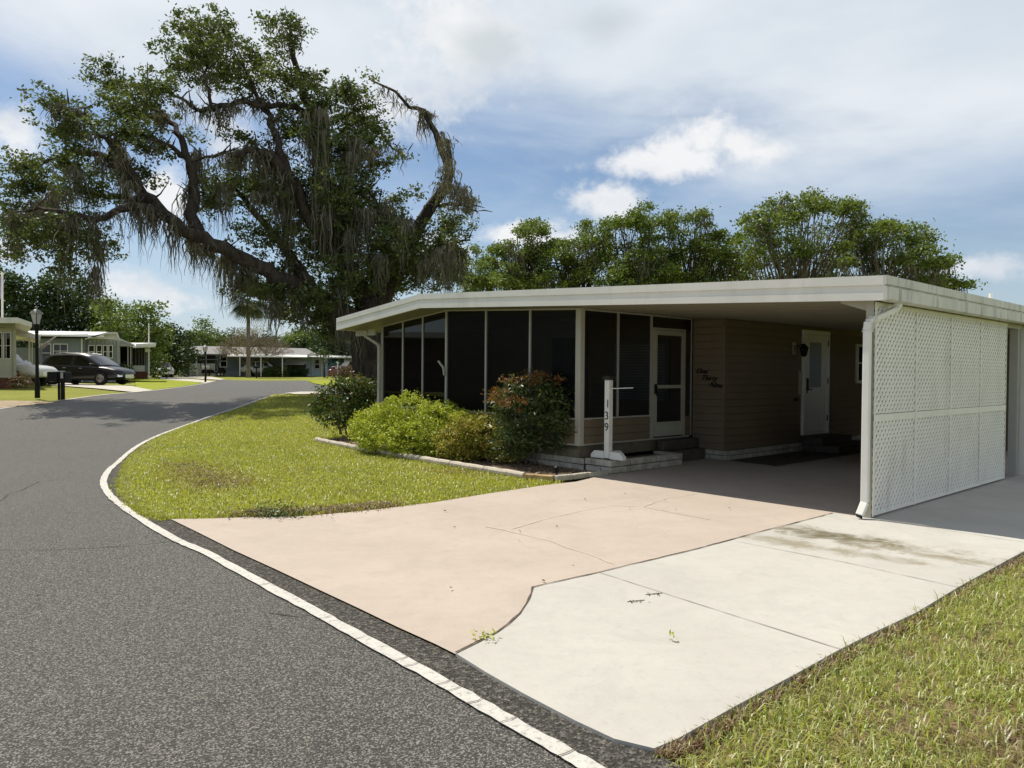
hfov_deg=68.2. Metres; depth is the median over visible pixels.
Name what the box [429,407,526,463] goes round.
olive hedge
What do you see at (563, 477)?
edging block
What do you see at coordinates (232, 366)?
grey gabled house
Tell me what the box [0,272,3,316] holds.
flagpole
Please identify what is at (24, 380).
red plants
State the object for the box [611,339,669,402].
porch inner window
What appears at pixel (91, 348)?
window
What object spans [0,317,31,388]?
neighbour house
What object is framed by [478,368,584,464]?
red topped shrub
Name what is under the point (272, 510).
grass
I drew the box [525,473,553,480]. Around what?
edging block
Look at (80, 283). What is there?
woodland tree
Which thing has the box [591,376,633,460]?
number post
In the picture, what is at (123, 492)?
lawn fringe
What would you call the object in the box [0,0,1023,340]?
sky
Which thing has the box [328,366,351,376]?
red car
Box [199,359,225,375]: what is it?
golf cart
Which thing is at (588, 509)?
driveway cracks
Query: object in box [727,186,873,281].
oak tree
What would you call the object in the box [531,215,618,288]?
oak tree
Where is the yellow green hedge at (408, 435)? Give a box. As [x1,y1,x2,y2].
[346,387,488,458]
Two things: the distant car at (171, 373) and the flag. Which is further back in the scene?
the distant car at (171, 373)
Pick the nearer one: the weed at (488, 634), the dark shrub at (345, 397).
the weed at (488, 634)
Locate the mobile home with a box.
[336,275,1023,518]
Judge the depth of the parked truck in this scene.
36.94 m
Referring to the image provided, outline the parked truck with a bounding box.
[12,354,57,386]
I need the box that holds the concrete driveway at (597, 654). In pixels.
[456,475,1023,752]
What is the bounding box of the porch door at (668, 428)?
[652,327,685,437]
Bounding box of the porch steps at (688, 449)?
[657,437,704,461]
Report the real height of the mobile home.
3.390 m
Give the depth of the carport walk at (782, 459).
13.42 m
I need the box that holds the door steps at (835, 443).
[802,434,876,453]
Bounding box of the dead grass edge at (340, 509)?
[218,499,419,519]
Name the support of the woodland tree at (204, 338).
on the ground at (48, 392)
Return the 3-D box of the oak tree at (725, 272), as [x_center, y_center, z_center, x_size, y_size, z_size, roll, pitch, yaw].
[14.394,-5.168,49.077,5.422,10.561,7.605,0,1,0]
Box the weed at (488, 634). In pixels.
[469,625,496,641]
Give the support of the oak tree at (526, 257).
on the ground at (48, 392)
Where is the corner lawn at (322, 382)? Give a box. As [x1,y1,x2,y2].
[308,380,339,385]
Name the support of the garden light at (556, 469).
on the garden bed at (562, 470)
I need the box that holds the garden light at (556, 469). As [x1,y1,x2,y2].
[554,466,558,474]
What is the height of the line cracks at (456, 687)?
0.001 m
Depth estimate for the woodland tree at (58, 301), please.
65.72 m
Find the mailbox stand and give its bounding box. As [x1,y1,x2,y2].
[45,371,70,399]
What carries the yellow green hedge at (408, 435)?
on the garden bed at (562, 470)
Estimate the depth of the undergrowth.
101.43 m
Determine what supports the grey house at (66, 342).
on the ground at (48, 392)
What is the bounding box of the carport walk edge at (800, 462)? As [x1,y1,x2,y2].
[729,444,905,465]
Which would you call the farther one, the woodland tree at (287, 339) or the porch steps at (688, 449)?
the woodland tree at (287, 339)
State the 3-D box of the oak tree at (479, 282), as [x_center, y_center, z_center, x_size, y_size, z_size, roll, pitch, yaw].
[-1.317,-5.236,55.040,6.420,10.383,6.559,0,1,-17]
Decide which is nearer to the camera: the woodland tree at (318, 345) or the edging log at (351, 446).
the edging log at (351, 446)
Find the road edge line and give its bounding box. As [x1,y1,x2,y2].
[100,393,605,767]
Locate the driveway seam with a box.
[455,513,830,651]
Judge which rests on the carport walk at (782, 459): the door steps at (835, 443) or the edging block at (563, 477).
the door steps at (835, 443)
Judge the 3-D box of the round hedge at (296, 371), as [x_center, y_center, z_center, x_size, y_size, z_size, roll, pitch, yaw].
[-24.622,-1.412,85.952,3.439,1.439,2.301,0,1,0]
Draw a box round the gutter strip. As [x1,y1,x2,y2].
[0,381,213,408]
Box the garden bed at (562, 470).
[330,435,590,474]
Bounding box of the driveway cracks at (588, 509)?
[485,494,706,563]
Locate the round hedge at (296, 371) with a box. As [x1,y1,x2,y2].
[283,366,309,376]
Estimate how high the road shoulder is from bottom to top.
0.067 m
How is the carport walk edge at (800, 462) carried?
on the carport walk at (782, 459)
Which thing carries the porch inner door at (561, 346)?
in the mobile home
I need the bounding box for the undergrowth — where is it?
[16,326,314,374]
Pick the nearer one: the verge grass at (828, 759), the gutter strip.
the verge grass at (828, 759)
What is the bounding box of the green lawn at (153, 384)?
[135,379,200,389]
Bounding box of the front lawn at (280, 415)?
[133,395,553,518]
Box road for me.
[0,380,576,767]
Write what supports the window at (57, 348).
in the grey house at (66, 342)
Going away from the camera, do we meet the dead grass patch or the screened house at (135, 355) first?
the dead grass patch
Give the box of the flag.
[39,335,57,350]
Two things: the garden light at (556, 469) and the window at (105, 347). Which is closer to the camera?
the garden light at (556, 469)
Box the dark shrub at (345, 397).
[305,371,376,434]
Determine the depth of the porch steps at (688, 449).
12.87 m
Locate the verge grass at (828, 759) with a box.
[653,554,1023,767]
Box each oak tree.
[454,241,519,292]
[482,216,556,290]
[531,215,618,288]
[580,198,689,286]
[649,202,737,283]
[692,227,762,281]
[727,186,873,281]
[825,214,965,288]
[924,264,987,292]
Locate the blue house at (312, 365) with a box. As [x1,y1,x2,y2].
[284,354,351,375]
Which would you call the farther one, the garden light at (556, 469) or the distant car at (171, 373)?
the distant car at (171, 373)
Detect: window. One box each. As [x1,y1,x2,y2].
[0,332,1,358]
[4,332,10,358]
[39,344,50,360]
[53,344,67,353]
[88,345,94,352]
[96,345,101,353]
[103,345,107,356]
[108,345,112,357]
[220,355,226,366]
[314,359,319,368]
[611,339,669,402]
[855,344,862,382]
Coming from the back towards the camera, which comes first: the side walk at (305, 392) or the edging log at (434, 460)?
the side walk at (305, 392)
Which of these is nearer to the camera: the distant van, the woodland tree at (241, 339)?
the distant van
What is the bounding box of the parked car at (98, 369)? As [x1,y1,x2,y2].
[41,353,135,384]
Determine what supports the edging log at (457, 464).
on the front lawn at (280, 415)
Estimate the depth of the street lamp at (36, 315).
25.19 m
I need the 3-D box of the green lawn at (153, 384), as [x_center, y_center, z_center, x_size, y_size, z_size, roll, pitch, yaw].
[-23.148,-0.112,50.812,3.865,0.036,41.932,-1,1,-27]
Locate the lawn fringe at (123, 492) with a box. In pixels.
[108,421,204,521]
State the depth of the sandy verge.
23.37 m
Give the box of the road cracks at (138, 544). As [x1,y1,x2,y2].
[2,480,310,616]
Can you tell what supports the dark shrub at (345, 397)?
on the front lawn at (280, 415)
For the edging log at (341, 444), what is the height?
0.113 m
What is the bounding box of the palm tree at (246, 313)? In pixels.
[223,286,268,377]
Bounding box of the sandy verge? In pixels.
[0,400,53,407]
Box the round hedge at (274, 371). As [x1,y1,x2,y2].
[262,364,288,376]
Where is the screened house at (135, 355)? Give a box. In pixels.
[120,339,155,378]
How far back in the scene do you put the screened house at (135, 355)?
54.97 m
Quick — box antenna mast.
[148,323,148,379]
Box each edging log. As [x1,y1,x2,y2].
[314,437,329,443]
[329,440,347,447]
[348,444,368,451]
[370,448,391,455]
[392,452,420,460]
[419,456,450,465]
[449,461,484,472]
[483,466,525,478]
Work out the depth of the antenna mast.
54.83 m
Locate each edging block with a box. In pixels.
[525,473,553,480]
[554,474,572,480]
[572,472,588,479]
[588,470,608,477]
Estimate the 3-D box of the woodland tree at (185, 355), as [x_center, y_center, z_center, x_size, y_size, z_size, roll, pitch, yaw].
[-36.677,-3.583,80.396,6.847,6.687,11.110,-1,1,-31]
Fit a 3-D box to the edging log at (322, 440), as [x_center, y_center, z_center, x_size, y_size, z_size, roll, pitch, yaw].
[-3.844,1.161,15.392,0.101,0.117,0.655,-1,2,-38]
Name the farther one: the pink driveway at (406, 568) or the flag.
the flag
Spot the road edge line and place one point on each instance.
(558, 747)
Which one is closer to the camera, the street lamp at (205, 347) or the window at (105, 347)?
the window at (105, 347)
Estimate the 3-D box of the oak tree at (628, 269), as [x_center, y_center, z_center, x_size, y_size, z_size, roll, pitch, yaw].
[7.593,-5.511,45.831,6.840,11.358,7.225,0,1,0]
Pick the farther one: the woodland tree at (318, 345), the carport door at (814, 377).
the woodland tree at (318, 345)
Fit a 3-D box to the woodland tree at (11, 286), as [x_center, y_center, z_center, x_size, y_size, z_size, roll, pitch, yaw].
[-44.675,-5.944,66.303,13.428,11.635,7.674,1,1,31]
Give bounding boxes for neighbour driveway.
[46,383,149,391]
[158,376,221,379]
[160,378,211,382]
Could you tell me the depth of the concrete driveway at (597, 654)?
4.80 m
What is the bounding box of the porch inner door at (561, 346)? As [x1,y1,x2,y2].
[548,332,587,417]
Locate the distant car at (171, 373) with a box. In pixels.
[149,361,173,376]
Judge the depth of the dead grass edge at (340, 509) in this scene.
8.21 m
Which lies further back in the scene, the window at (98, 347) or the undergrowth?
the undergrowth
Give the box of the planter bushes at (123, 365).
[120,363,136,379]
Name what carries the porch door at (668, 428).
in the mobile home
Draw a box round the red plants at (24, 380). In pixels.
[7,372,33,388]
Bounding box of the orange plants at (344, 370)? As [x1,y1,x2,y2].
[331,364,351,378]
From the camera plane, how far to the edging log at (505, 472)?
10.86 m
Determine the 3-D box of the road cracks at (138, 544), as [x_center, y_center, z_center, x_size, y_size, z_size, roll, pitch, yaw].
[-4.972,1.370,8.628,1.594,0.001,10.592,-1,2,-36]
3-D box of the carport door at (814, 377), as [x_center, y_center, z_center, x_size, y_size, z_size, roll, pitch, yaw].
[5.998,-0.030,15.001,1.200,2.053,0.100,0,1,-42]
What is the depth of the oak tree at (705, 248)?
45.58 m
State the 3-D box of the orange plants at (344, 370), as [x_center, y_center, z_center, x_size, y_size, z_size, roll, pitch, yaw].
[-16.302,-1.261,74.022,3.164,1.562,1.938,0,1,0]
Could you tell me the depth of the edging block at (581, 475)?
10.61 m
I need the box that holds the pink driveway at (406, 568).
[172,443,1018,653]
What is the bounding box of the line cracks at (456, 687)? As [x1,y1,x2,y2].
[173,539,576,755]
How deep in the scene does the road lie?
4.13 m
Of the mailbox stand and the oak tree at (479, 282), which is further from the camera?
the oak tree at (479, 282)
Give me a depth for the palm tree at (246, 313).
79.48 m
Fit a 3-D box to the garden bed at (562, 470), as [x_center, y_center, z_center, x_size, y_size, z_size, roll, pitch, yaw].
[-1.495,1.227,13.458,1.244,0.052,7.451,-1,2,-41]
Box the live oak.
[0,0,491,395]
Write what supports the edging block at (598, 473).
on the garden bed at (562, 470)
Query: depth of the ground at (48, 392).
30.52 m
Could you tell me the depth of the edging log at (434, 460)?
12.18 m
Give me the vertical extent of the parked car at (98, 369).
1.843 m
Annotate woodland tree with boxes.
[0,264,66,347]
[0,271,94,347]
[35,272,124,339]
[76,293,144,342]
[117,300,183,378]
[140,319,204,376]
[173,314,234,374]
[220,329,282,346]
[273,325,320,360]
[300,321,350,365]
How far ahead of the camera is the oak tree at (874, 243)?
40.89 m
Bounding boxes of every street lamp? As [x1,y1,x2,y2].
[30,306,42,397]
[203,344,207,381]
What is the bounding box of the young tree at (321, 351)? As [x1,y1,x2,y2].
[310,346,333,377]
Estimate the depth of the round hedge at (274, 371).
84.51 m
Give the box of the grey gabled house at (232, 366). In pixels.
[182,346,317,375]
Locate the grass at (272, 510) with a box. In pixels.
[216,499,338,518]
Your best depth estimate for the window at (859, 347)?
16.32 m
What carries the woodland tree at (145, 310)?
on the ground at (48, 392)
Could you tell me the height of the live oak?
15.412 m
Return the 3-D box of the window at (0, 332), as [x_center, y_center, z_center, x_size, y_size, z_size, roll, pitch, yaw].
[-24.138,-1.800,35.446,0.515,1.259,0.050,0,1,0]
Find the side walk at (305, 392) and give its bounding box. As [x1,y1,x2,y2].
[289,391,350,393]
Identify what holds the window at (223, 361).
in the grey gabled house at (232, 366)
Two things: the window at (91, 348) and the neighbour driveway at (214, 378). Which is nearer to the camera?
the window at (91, 348)
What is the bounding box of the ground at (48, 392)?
[0,375,760,655]
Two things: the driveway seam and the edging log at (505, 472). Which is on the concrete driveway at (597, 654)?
the driveway seam
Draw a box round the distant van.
[241,361,286,375]
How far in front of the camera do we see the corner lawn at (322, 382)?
55.79 m
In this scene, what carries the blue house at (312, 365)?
on the ground at (48, 392)
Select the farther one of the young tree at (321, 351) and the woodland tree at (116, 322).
the young tree at (321, 351)
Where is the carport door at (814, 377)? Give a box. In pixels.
[798,330,829,434]
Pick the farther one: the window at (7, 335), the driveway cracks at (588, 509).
the window at (7, 335)
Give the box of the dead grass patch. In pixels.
[124,460,278,494]
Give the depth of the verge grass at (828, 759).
3.56 m
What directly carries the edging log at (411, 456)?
on the front lawn at (280, 415)
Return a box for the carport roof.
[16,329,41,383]
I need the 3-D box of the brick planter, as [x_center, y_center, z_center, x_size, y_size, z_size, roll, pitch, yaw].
[1.933,1.216,11.835,1.775,0.194,0.516,0,1,-42]
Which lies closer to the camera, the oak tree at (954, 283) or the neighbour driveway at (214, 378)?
the oak tree at (954, 283)
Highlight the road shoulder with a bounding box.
[106,436,684,767]
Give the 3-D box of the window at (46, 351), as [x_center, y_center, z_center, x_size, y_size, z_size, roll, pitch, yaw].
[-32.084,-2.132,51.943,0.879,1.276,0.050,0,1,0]
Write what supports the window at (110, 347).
in the grey house at (66, 342)
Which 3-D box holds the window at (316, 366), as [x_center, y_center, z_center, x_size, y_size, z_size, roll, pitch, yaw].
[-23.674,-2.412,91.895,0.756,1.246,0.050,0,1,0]
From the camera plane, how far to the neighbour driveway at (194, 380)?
63.48 m
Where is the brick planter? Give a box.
[585,451,681,473]
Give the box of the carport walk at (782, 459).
[728,440,908,465]
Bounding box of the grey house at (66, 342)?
[28,331,119,381]
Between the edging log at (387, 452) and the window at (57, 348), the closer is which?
the edging log at (387, 452)
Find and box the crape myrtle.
[208,323,293,376]

